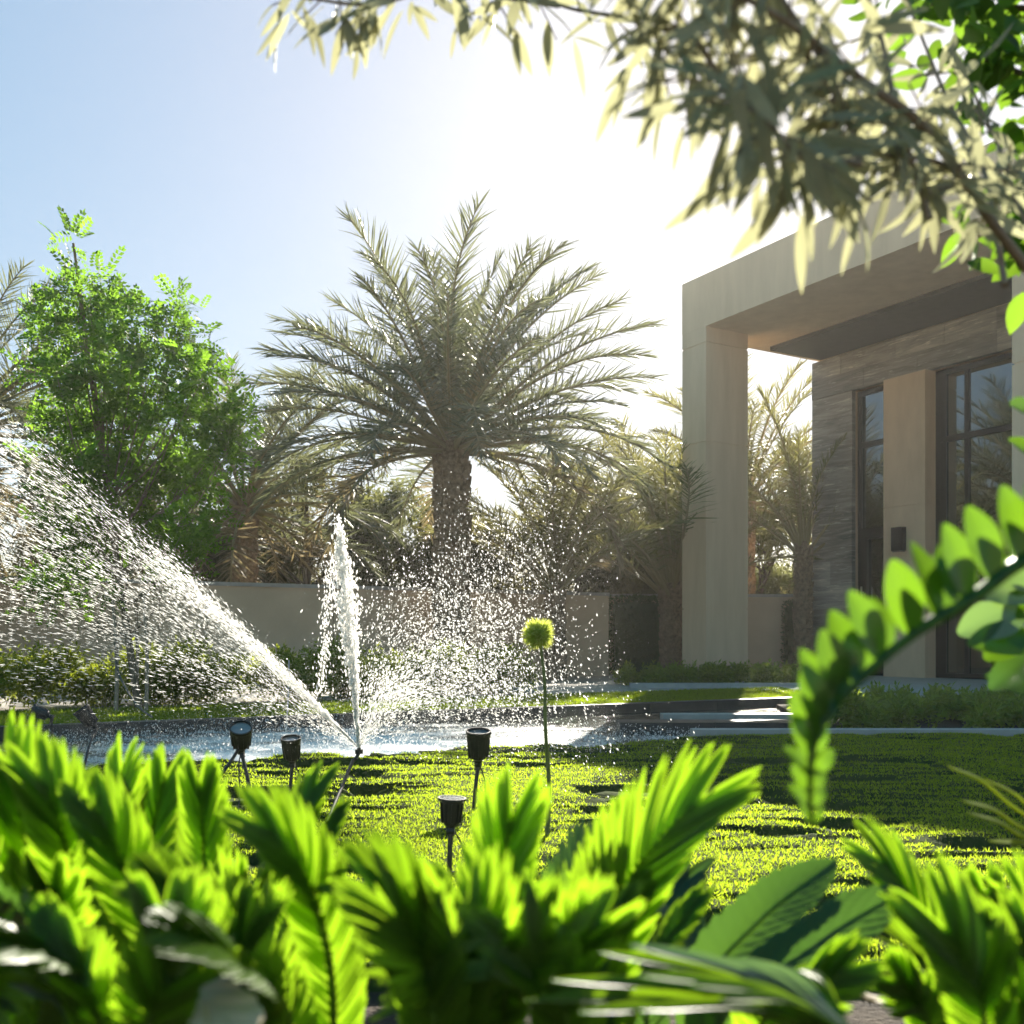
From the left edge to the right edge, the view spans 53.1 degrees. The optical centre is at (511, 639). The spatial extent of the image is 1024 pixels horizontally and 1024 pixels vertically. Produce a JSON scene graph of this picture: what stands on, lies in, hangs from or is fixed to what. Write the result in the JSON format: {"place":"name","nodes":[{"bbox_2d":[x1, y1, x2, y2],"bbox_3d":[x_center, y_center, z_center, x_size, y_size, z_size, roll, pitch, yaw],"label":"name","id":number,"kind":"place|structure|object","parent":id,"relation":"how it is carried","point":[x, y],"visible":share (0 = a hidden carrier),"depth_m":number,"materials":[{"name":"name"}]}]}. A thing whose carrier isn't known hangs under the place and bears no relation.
{"place":"outdoors","nodes":[
{"label":"outdoors","id":0,"kind":"place"},
{"bbox_2d":[0,674,746,710],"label":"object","id":1,"kind":"structure","parent":0,"point":[609,685],"depth_m":14.16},
{"bbox_2d":[338,473,433,587],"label":"dusty tree","id":2,"kind":"object","parent":1,"relation":"on","point":[382,505],"visible":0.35,"depth_m":23.90,"materials":[{"name":"green plant"}]},
{"bbox_2d":[228,189,681,681],"bbox_3d":[-0.970,-2.962,17.384,7.462,7.523,7.438,0,0,0],"label":"date palm","id":3,"kind":"object","parent":1,"relation":"on","point":[457,389],"visible":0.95,"depth_m":16.51,"materials":[{"name":"green plant"}]},
{"bbox_2d":[405,487,548,590],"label":"dusty tree","id":4,"kind":"object","parent":1,"relation":"on","point":[477,557],"visible":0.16,"depth_m":22.73,"materials":[{"name":"green plant"}]},
{"bbox_2d":[408,415,693,679],"bbox_3d":[0.569,-1.568,18.318,4.913,4.737,4.550,0,0,-9],"label":"date palm","id":5,"kind":"object","parent":1,"relation":"on","point":[557,532],"visible":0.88,"depth_m":17.70,"materials":[{"name":"green plant"}]},
{"bbox_2d":[609,593,661,674],"bbox_3d":[2.603,-0.080,21.082,1.364,1.786,0.624,0,0,0],"label":"clipped hedge","id":6,"kind":"object","parent":1,"relation":"on","point":[635,624],"visible":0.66,"depth_m":20.90,"materials":[{"name":"green plant"}]},
{"bbox_2d":[521,427,764,576],"bbox_3d":[3.305,-2.332,26.906,6.480,6.265,6.451,0,0,0],"label":"date palm","id":7,"kind":"object","parent":1,"relation":"on","point":[617,473],"visible":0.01,"depth_m":25.98,"materials":[{"name":"green plant"}]},
{"bbox_2d":[510,412,822,667],"bbox_3d":[2.748,-1.920,20.688,5.187,5.440,6.485,0,0,43],"label":"date palm","id":8,"kind":"object","parent":1,"relation":"on","point":[666,573],"visible":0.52,"depth_m":20.13,"materials":[{"name":"green plant"}]},
{"bbox_2d":[610,658,800,685],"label":"bed shrubs","id":9,"kind":"object","parent":1,"relation":"on","point":[722,672],"visible":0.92,"depth_m":15.79,"materials":[{"name":"green plant"}]},
{"bbox_2d":[609,353,811,593],"bbox_3d":[5.717,-2.918,25.166,6.861,7.436,6.234,0,0,-42],"label":"date palm","id":10,"kind":"object","parent":1,"relation":"on","point":[751,535],"visible":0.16,"depth_m":24.25,"materials":[{"name":"green plant"}]},
{"bbox_2d":[609,594,815,671],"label":"boundary wall","id":11,"kind":"structure","parent":1,"relation":"on","point":[765,629],"depth_m":21.40,"materials":[{"name":"paint"}]},
{"bbox_2d":[629,683,798,687],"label":"bed kerb","id":12,"kind":"structure","parent":1,"relation":"on","point":[679,685],"depth_m":15.20,"materials":[{"name":"concrete"}]},
{"bbox_2d":[658,429,811,593],"bbox_3d":[6.026,-2.365,27.007,5.223,6.497,4.803,0,0,22],"label":"dusty tree","id":13,"kind":"object","parent":1,"relation":"on","point":[766,580],"visible":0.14,"depth_m":26.71,"materials":[{"name":"green plant"}]},
{"bbox_2d":[748,378,846,673],"bbox_3d":[5.677,-2.209,21.144,4.613,6.018,3.827,0,0,-41],"label":"date palm","id":14,"kind":"object","parent":1,"relation":"on","point":[802,616],"visible":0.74,"depth_m":20.66,"materials":[{"name":"green plant"}]},
{"bbox_2d":[682,127,1023,679],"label":"house","id":15,"kind":"structure","parent":1,"relation":"on","point":[917,377],"depth_m":18.91,"materials":[{"name":"paint"}]},
{"bbox_2d":[858,386,883,675],"bbox_3d":[7.124,-2.110,19.994,0.106,5.620,0.840,0,0,-30],"label":"window","id":16,"kind":"structure","parent":15,"relation":"in","point":[870,401],"depth_m":20.07,"materials":[{"name":"black glass"}]},
{"bbox_2d":[860,531,882,670],"bbox_3d":[7.068,-0.750,19.950,0.200,2.700,0.660,0,0,-30],"label":"door","id":17,"kind":"structure","parent":15,"relation":"in","point":[864,589],"depth_m":20.13,"materials":[{"name":"metal"}]},
{"bbox_2d":[936,352,1013,679],"bbox_3d":[9.001,-2.110,16.794,0.106,5.620,4.680,0,0,-30],"label":"window","id":18,"kind":"structure","parent":15,"relation":"in","point":[974,410],"depth_m":18.22,"materials":[{"name":"black glass"}]},
{"bbox_2d":[0,707,783,768],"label":"pond water","id":19,"kind":"structure","parent":0,"point":[575,720],"depth_m":8.14,"materials":[{"name":"liquid"}]},
{"bbox_2d":[30,704,53,736],"bbox_3d":[-3.030,0.625,6.603,0.144,0.430,0.097,0,0,0],"label":"garden spotlight","id":20,"kind":"object","parent":19,"relation":"in","point":[37,711],"visible":0.8,"depth_m":6.58,"materials":[{"name":"black metal"}]},
{"bbox_2d":[73,704,98,766],"bbox_3d":[-2.580,0.574,6.128,0.150,0.377,0.264,0,0,0],"label":"garden spotlight","id":21,"kind":"object","parent":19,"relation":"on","point":[83,717],"visible":0.93,"depth_m":6.17,"materials":[{"name":"black metal"}]},
{"bbox_2d":[285,660,289,731],"bbox_3d":[-1.890,0.534,8.600,0.048,0.733,0.016,0,0,0],"label":"marker rod","id":22,"kind":"object","parent":19,"relation":"in","point":[287,695],"visible":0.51,"depth_m":8.59,"materials":[{"name":"metal"}]},
{"bbox_2d":[24,459,759,804],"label":"water drops","id":23,"kind":"object","parent":19,"relation":"on","point":[344,615],"visible":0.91,"depth_m":4.41,"materials":[{"name":"white"}]},
{"bbox_2d":[616,719,790,732],"bbox_3d":[1.700,0.820,8.725,1.594,0.260,0.350,0,0,0],"label":"pond step","id":24,"kind":"object","parent":19,"relation":"in","point":[654,724],"visible":0.33,"depth_m":8.55,"materials":[{"name":"stone"}]},
{"bbox_2d":[660,713,790,718],"bbox_3d":[2.400,0.820,9.600,1.994,0.260,0.200,0,0,0],"label":"pond ledge","id":25,"kind":"object","parent":19,"relation":"in","point":[725,716],"visible":0.22,"depth_m":9.50,"materials":[{"name":"stone"}]},
{"bbox_2d":[0,686,798,725],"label":"lawn","id":26,"kind":"structure","parent":0,"point":[388,702],"depth_m":10.94,"materials":[{"name":"plant"}]},
{"bbox_2d":[111,600,118,710],"bbox_3d":[-3.877,0.204,10.000,0.077,1.192,0.044,0,0,0],"label":"tree stake","id":27,"kind":"object","parent":26,"relation":"on","point":[116,698],"visible":0.81,"depth_m":9.98,"materials":[{"name":"brown wood"}]},
{"bbox_2d":[0,205,267,708],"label":"green tree","id":28,"kind":"object","parent":26,"relation":"on","point":[81,427],"visible":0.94,"depth_m":10.12,"materials":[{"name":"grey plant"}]},
{"bbox_2d":[115,640,152,717],"bbox_3d":[-3.518,0.345,9.485,0.036,0.691,1.204,0,0,-35],"label":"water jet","id":29,"kind":"object","parent":26,"relation":"on","point":[130,695],"visible":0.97,"depth_m":9.64},
{"bbox_2d":[134,600,138,678],"bbox_3d":[-3.891,0.193,10.600,0.063,1.216,0.040,0,0,0],"label":"tree stake","id":30,"kind":"object","parent":26,"relation":"on","point":[136,626],"visible":0.42,"depth_m":10.59,"materials":[{"name":"brown wood"}]},
{"bbox_2d":[142,595,148,710],"bbox_3d":[-3.542,0.182,9.900,0.066,1.236,0.040,0,0,0],"label":"tree stake","id":31,"kind":"object","parent":26,"relation":"on","point":[146,667],"visible":0.78,"depth_m":9.88,"materials":[{"name":"brown wood"}]},
{"bbox_2d":[0,629,542,709],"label":"hedge","id":32,"kind":"object","parent":26,"relation":"on","point":[305,674],"visible":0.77,"depth_m":11.29,"materials":[{"name":"green plant"}]},
{"bbox_2d":[0,0,1023,589],"label":"sky","id":33,"kind":"structure","parent":0,"point":[216,164],"materials":[{"name":"blue"}]},
{"bbox_2d":[28,731,1023,991],"bbox_3d":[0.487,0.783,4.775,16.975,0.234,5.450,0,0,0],"label":"lawn","id":34,"kind":"structure","parent":0,"point":[965,841],"depth_m":4.55,"materials":[{"name":"plant"}]},
{"bbox_2d":[222,720,252,810],"bbox_3d":[-1.135,0.544,4.156,0.130,0.435,0.188,0,0,42],"label":"garden spotlight","id":35,"kind":"object","parent":34,"relation":"on","point":[240,741],"visible":0.9,"depth_m":4.17,"materials":[{"name":"black metal"}]},
{"bbox_2d":[280,734,301,793],"bbox_3d":[-0.947,0.599,4.524,0.164,0.363,0.097,0,0,-43],"label":"garden spotlight","id":36,"kind":"object","parent":34,"relation":"on","point":[291,746],"visible":0.81,"depth_m":4.49,"materials":[{"name":"black metal"}]},
{"bbox_2d":[328,748,362,814],"bbox_3d":[-0.688,0.620,4.000,0.044,0.333,0.641,0,0,8],"label":"lawn sprinkler","id":37,"kind":"object","parent":34,"relation":"on","point":[358,751],"visible":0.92,"depth_m":4.17,"materials":[{"name":"black metal"}]},
{"bbox_2d":[0,392,355,746],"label":"water spray","id":38,"kind":"object","parent":37,"relation":"attached to","point":[283,676],"visible":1,"depth_m":4.43,"materials":[{"name":"white"}]},
{"bbox_2d":[334,545,360,747],"bbox_3d":[-0.694,0.015,4.298,0.121,0.883,0.053,0,0,10],"label":"water jet","id":39,"kind":"object","parent":37,"relation":"attached to","point":[354,686],"visible":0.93,"depth_m":4.29,"materials":[{"name":"white"}]},
{"bbox_2d":[438,795,465,876],"bbox_3d":[-0.169,0.606,2.953,0.215,0.308,0.089,0,0,4],"label":"garden spotlight","id":40,"kind":"object","parent":34,"relation":"on","point":[451,809],"visible":0.73,"depth_m":2.94,"materials":[{"name":"black metal"}]},
{"bbox_2d":[466,727,490,809],"bbox_3d":[-0.122,0.566,4.116,0.105,0.429,0.148,0,0,33],"label":"garden spotlight","id":41,"kind":"object","parent":34,"relation":"on","point":[478,742],"visible":0.84,"depth_m":4.08,"materials":[{"name":"black metal"}]},
{"bbox_2d":[521,616,554,834],"bbox_3d":[0.115,0.337,3.392,0.119,0.829,0.312,0,0,20],"label":"puff flower","id":42,"kind":"object","parent":34,"relation":"on","point":[537,633],"visible":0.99,"depth_m":3.31,"materials":[{"name":"green plant"}]},
{"bbox_2d":[305,939,905,1023],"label":"garden soil","id":43,"kind":"structure","parent":0,"point":[863,1011],"depth_m":2.00,"materials":[{"name":"brown soil"}]},
{"bbox_2d":[0,709,149,1023],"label":"pleated plant","id":44,"kind":"object","parent":43,"relation":"on","point":[40,847],"visible":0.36,"depth_m":0.98,"materials":[{"name":"green plant"}]},
{"bbox_2d":[0,742,239,1023],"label":"pleated plant","id":45,"kind":"object","parent":43,"relation":"on","point":[84,975],"visible":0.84,"depth_m":0.80,"materials":[{"name":"green plant"}]},
{"bbox_2d":[109,759,367,1023],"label":"pleated plant","id":46,"kind":"object","parent":43,"relation":"on","point":[282,962],"visible":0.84,"depth_m":0.89,"materials":[{"name":"green plant"}]},
{"bbox_2d":[187,977,264,1023],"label":"dead leaf","id":47,"kind":"object","parent":46,"relation":"on","point":[223,1000],"visible":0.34,"depth_m":0.76,"materials":[{"name":"plant"}]},
{"bbox_2d":[316,761,597,1023],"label":"pleated plant","id":48,"kind":"object","parent":43,"relation":"on","point":[402,908],"visible":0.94,"depth_m":0.78,"materials":[{"name":"green plant"}]},
{"bbox_2d":[461,738,761,1023],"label":"pleated plant","id":49,"kind":"object","parent":43,"relation":"on","point":[625,864],"visible":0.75,"depth_m":0.96,"materials":[{"name":"green plant"}]},
{"bbox_2d":[256,0,1023,294],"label":"olive tree","id":50,"kind":"object","parent":43,"relation":"on","point":[824,171],"visible":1,"depth_m":1.01,"materials":[{"name":"green plant"}]},
{"bbox_2d":[524,944,847,1023],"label":"fan palm","id":51,"kind":"object","parent":43,"relation":"on","point":[710,982],"visible":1,"depth_m":0.71,"materials":[{"name":"green plant"}]},
{"bbox_2d":[656,857,905,1023],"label":"dark plant","id":52,"kind":"object","parent":43,"relation":"on","point":[831,940],"visible":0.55,"depth_m":1.06,"materials":[{"name":"green plant"}]},
{"bbox_2d":[861,993,886,1003],"bbox_3d":[0.357,0.349,1.010,0.022,0.020,0.085,0,0,-32],"label":"dead leaf","id":53,"kind":"object","parent":43,"relation":"on","point":[871,998],"visible":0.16,"depth_m":1.01,"materials":[{"name":"plant"}]},
{"bbox_2d":[783,485,1023,827],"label":"zz plant","id":54,"kind":"object","parent":43,"relation":"on","point":[859,649],"visible":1,"depth_m":0.76,"materials":[{"name":"green plant"}]},
{"bbox_2d":[840,814,1023,1023],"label":"pleated plant","id":55,"kind":"object","parent":43,"relation":"on","point":[959,935],"visible":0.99,"depth_m":0.84,"materials":[{"name":"green plant"}]},
{"bbox_2d":[842,0,1023,334],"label":"broadleaf tree","id":56,"kind":"object","parent":43,"relation":"on","point":[995,68],"visible":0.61,"depth_m":1.54,"materials":[{"name":"green plant"}]},
{"bbox_2d":[947,765,1023,845],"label":"grass tuft","id":57,"kind":"object","parent":43,"relation":"on","point":[1004,816],"visible":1,"depth_m":1.27,"materials":[{"name":"green plant"}]},
{"bbox_2d":[957,397,1023,692],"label":"shrub","id":58,"kind":"object","parent":43,"relation":"on","point":[991,628],"visible":0.88,"depth_m":1.19,"materials":[{"name":"green plant"}]},
{"bbox_2d":[589,566,657,593],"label":"dusty tree","id":59,"kind":"object","parent":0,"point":[648,590],"visible":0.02,"depth_m":24.84,"materials":[{"name":"green plant"}]},
{"bbox_2d":[730,675,988,697],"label":"patio","id":60,"kind":"structure","parent":0,"point":[917,684],"depth_m":16.29,"materials":[{"name":"grey concrete"}]},
{"bbox_2d":[777,703,1022,727],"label":"flower bed soil","id":61,"kind":"structure","parent":0,"point":[951,723],"depth_m":8.95,"materials":[{"name":"brown soil"}]},
{"bbox_2d":[787,680,1023,727],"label":"bed shrubs","id":62,"kind":"object","parent":61,"relation":"on","point":[984,708],"visible":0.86,"depth_m":8.31,"materials":[{"name":"green plant"}]},
{"label":"ground","id":63,"kind":"structure","parent":0,"visible":0},
{"bbox_2d":[0,463,24,575],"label":"dusty tree","id":64,"kind":"object","parent":63,"relation":"on","point":[12,574],"visible":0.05,"depth_m":24.86,"materials":[{"name":"green plant"}]},
{"bbox_2d":[0,256,158,601],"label":"date palm","id":65,"kind":"object","parent":63,"relation":"on","point":[5,397],"visible":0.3,"depth_m":12.97,"materials":[{"name":"green plant"}]},
{"bbox_2d":[1,451,196,579],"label":"dusty tree","id":66,"kind":"object","parent":63,"relation":"on","point":[20,553],"visible":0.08,"depth_m":21.92,"materials":[{"name":"green plant"}]},
{"bbox_2d":[42,319,420,586],"bbox_3d":[-5.192,-2.588,20.138,7.372,6.777,7.100,0,0,0],"label":"date palm","id":67,"kind":"object","parent":63,"relation":"on","point":[245,544],"visible":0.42,"depth_m":19.71,"materials":[{"name":"green plant"}]},
{"bbox_2d":[164,489,329,583],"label":"dusty tree","id":68,"kind":"object","parent":63,"relation":"on","point":[217,569],"visible":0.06,"depth_m":23.43,"materials":[{"name":"green plant"}]},
{"bbox_2d":[213,449,395,586],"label":"dusty tree","id":69,"kind":"object","parent":63,"relation":"on","point":[365,575],"visible":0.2,"depth_m":23.15,"materials":[{"name":"green plant"}]},
{"bbox_2d":[0,576,609,688],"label":"boundary wall","id":70,"kind":"structure","parent":63,"relation":"on","point":[265,609],"depth_m":17.18,"materials":[{"name":"paint"}]},
{"bbox_2d":[0,697,789,739],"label":"pond kerb","id":71,"kind":"structure","parent":63,"relation":"on","point":[608,708],"depth_m":9.67,"materials":[{"name":"stone"}]},
{"bbox_2d":[506,472,656,593],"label":"dusty tree","id":72,"kind":"object","parent":63,"relation":"on","point":[626,584],"visible":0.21,"depth_m":23.41,"materials":[{"name":"green plant"}]},
{"bbox_2d":[780,599,794,669],"bbox_3d":[5.848,-0.041,21.155,0.621,1.640,0.513,0,0,0],"label":"clipped hedge","id":73,"kind":"object","parent":63,"relation":"on","point":[788,637],"visible":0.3,"depth_m":21.02,"materials":[{"name":"green plant"}]},
{"bbox_2d":[767,554,811,593],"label":"dusty tree","id":74,"kind":"object","parent":63,"relation":"on","point":[789,589],"visible":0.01,"depth_m":24.24,"materials":[{"name":"green plant"}]},
{"bbox_2d":[690,728,1023,736],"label":"planting kerb","id":75,"kind":"structure","parent":63,"relation":"on","point":[1006,732],"depth_m":7.46,"materials":[{"name":"concrete"}]}
]}

